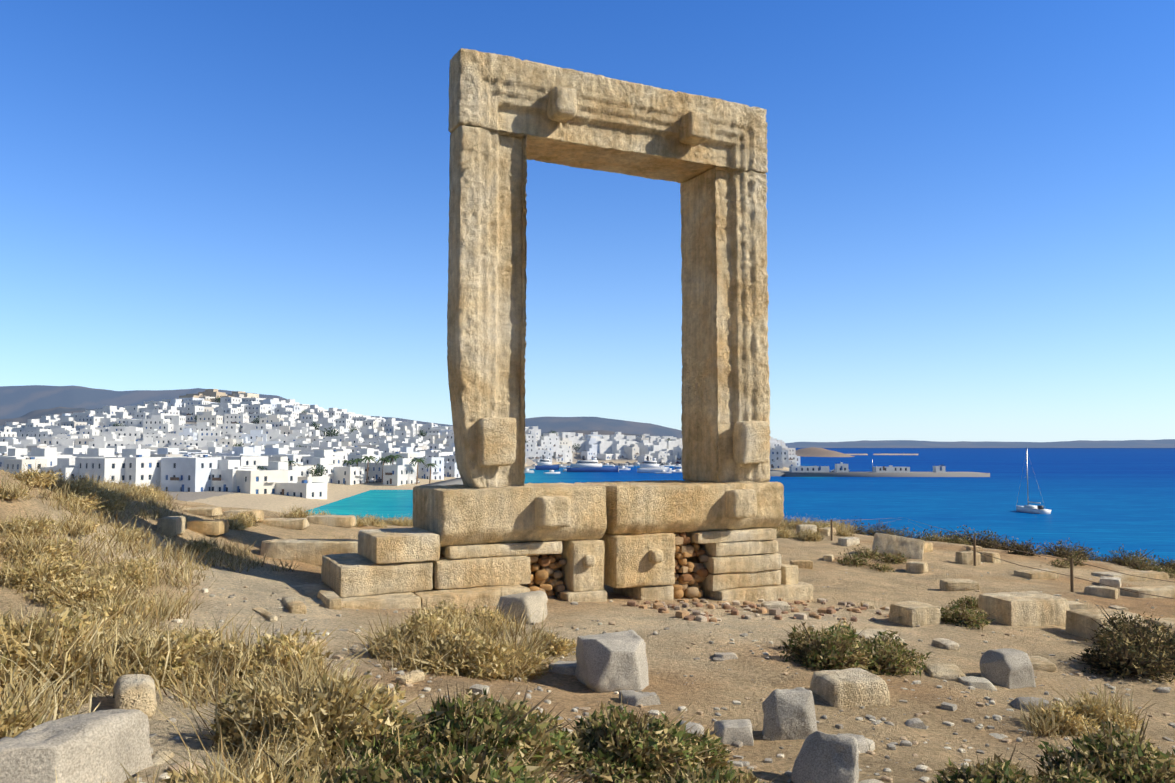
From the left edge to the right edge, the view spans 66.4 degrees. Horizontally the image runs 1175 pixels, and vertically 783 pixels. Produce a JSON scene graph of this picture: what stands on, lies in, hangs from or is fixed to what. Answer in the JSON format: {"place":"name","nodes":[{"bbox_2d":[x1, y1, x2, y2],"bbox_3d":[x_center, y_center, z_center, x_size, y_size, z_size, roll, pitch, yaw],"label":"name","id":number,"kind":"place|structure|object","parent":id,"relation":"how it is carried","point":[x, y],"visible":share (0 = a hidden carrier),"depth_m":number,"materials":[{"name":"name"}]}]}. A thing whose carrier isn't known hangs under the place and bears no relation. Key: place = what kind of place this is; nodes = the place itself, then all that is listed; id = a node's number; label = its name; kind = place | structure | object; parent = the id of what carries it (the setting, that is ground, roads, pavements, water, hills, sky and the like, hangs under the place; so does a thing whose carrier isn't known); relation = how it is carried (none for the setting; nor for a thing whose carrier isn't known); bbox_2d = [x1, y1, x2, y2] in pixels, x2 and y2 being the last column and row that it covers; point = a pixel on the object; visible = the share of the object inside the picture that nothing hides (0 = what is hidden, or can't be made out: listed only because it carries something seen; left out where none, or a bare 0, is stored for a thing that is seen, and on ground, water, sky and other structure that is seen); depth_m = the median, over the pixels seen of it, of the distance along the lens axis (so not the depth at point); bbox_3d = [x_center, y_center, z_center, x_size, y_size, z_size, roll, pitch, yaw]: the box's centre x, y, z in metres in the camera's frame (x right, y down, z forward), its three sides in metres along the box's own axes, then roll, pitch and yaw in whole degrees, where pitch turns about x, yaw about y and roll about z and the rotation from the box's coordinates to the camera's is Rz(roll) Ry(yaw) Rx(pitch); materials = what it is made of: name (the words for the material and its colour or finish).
{"place":"outdoors","nodes":[
{"label":"outdoors","id":0,"kind":"place"},
{"bbox_2d":[0,385,1174,782],"bbox_3d":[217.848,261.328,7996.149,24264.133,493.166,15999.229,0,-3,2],"label":"ground","id":1,"kind":"structure","parent":0,"point":[710,683],"depth_m":12.05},
{"bbox_2d":[113,396,671,483],"bbox_3d":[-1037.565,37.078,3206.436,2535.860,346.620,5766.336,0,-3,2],"label":"palm trees","id":2,"kind":"object","parent":1,"relation":"on","point":[382,459],"visible":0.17,"depth_m":352.55,"materials":[{"name":"green plant"}]},
{"bbox_2d":[0,389,944,498],"bbox_3d":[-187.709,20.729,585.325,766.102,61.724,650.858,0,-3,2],"label":"town buildings","id":3,"kind":"structure","parent":1,"relation":"on","point":[164,444],"depth_m":519.03,"materials":[{"name":"paint"}]},
{"bbox_2d":[290,480,812,608],"bbox_3d":[-0.287,2.921,15.852,9.492,2.579,2.203,2,-4,-29],"label":"stone base","id":4,"kind":"object","parent":1,"relation":"on","point":[473,546],"visible":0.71,"depth_m":15.06,"materials":[{"name":"beige stone"}]},
{"bbox_2d":[447,48,769,487],"bbox_3d":[0.488,-1.974,16.497,6.336,7.337,1.669,2,-4,-26],"label":"stone gateway","id":5,"kind":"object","parent":4,"relation":"on","point":[509,117],"depth_m":16.23,"materials":[{"name":"beige stone"}]},
{"bbox_2d":[0,590,1114,782],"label":"stone blocks","id":6,"kind":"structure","parent":1,"relation":"on","point":[94,747],"depth_m":7.00,"materials":[{"name":"stone"}]},
{"bbox_2d":[0,463,1158,782],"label":"dry grass","id":7,"kind":"structure","parent":1,"relation":"on","point":[44,697],"depth_m":8.55,"materials":[{"name":"beige plant"}]},
{"bbox_2d":[0,465,1174,782],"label":"shrubs","id":8,"kind":"object","parent":1,"relation":"on","point":[482,739],"visible":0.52,"depth_m":6.24,"materials":[{"name":"green plant"}]},
{"bbox_2d":[365,462,848,482],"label":"boats","id":9,"kind":"object","parent":1,"relation":"on","point":[380,480],"visible":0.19,"depth_m":493.97,"materials":[{"name":"paint"}]},
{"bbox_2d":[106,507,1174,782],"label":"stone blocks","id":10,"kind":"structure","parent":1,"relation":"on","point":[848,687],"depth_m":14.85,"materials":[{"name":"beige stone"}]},
{"bbox_2d":[134,558,1174,782],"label":"loose stones","id":11,"kind":"object","parent":1,"relation":"on","point":[661,607],"visible":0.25,"depth_m":9.44,"materials":[{"name":"stone"}]},
{"bbox_2d":[420,459,989,485],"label":"harbour pier","id":12,"kind":"structure","parent":1,"relation":"on","point":[454,481],"depth_m":472.14,"materials":[{"name":"concrete"}]},
{"bbox_2d":[831,517,1174,598],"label":"wire fence posts","id":13,"kind":"object","parent":1,"relation":"on","point":[1070,560],"visible":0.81,"depth_m":20.66,"materials":[{"name":"brown wood"}]},
{"bbox_2d":[0,0,1174,442],"label":"sky","id":14,"kind":"structure","parent":0,"point":[970,205],"materials":[{"name":"blue"}]},
{"bbox_2d":[527,532,708,598],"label":"rubble stones","id":15,"kind":"object","parent":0,"point":[546,564],"visible":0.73,"depth_m":16.12,"materials":[{"name":"brown stone"}]},
{"bbox_2d":[304,448,1174,565],"bbox_3d":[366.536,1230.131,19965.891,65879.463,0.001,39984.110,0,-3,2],"label":"sea","id":16,"kind":"structure","parent":0,"point":[1104,500],"depth_m":294.32,"materials":[{"name":"blue liquid"}]},
{"bbox_2d":[535,455,558,469],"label":"blue boat","id":17,"kind":"object","parent":16,"relation":"on","point":[544,464],"visible":0.81,"depth_m":607.33,"materials":[{"name":"paint"}]},
{"bbox_2d":[544,470,559,473],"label":"boat","id":18,"kind":"object","parent":16,"relation":"on","point":[551,472],"visible":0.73,"depth_m":522.34,"materials":[{"name":"white"}]},
{"bbox_2d":[567,456,617,471],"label":"ferry","id":19,"kind":"object","parent":16,"relation":"on","point":[584,465],"visible":0.85,"depth_m":555.03,"materials":[{"name":"paint"}]},
{"bbox_2d":[637,456,668,472],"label":"white boat","id":20,"kind":"object","parent":16,"relation":"on","point":[647,466],"visible":0.88,"depth_m":540.29,"materials":[{"name":"paint"}]},
{"bbox_2d":[654,470,671,473],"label":"boat","id":21,"kind":"object","parent":16,"relation":"on","point":[662,472],"visible":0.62,"depth_m":526.14,"materials":[{"name":"paint"}]},
{"bbox_2d":[1016,449,1050,513],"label":"sailboat","id":22,"kind":"object","parent":16,"relation":"on","point":[1037,509],"visible":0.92,"depth_m":218.19,"materials":[{"name":"paint"}]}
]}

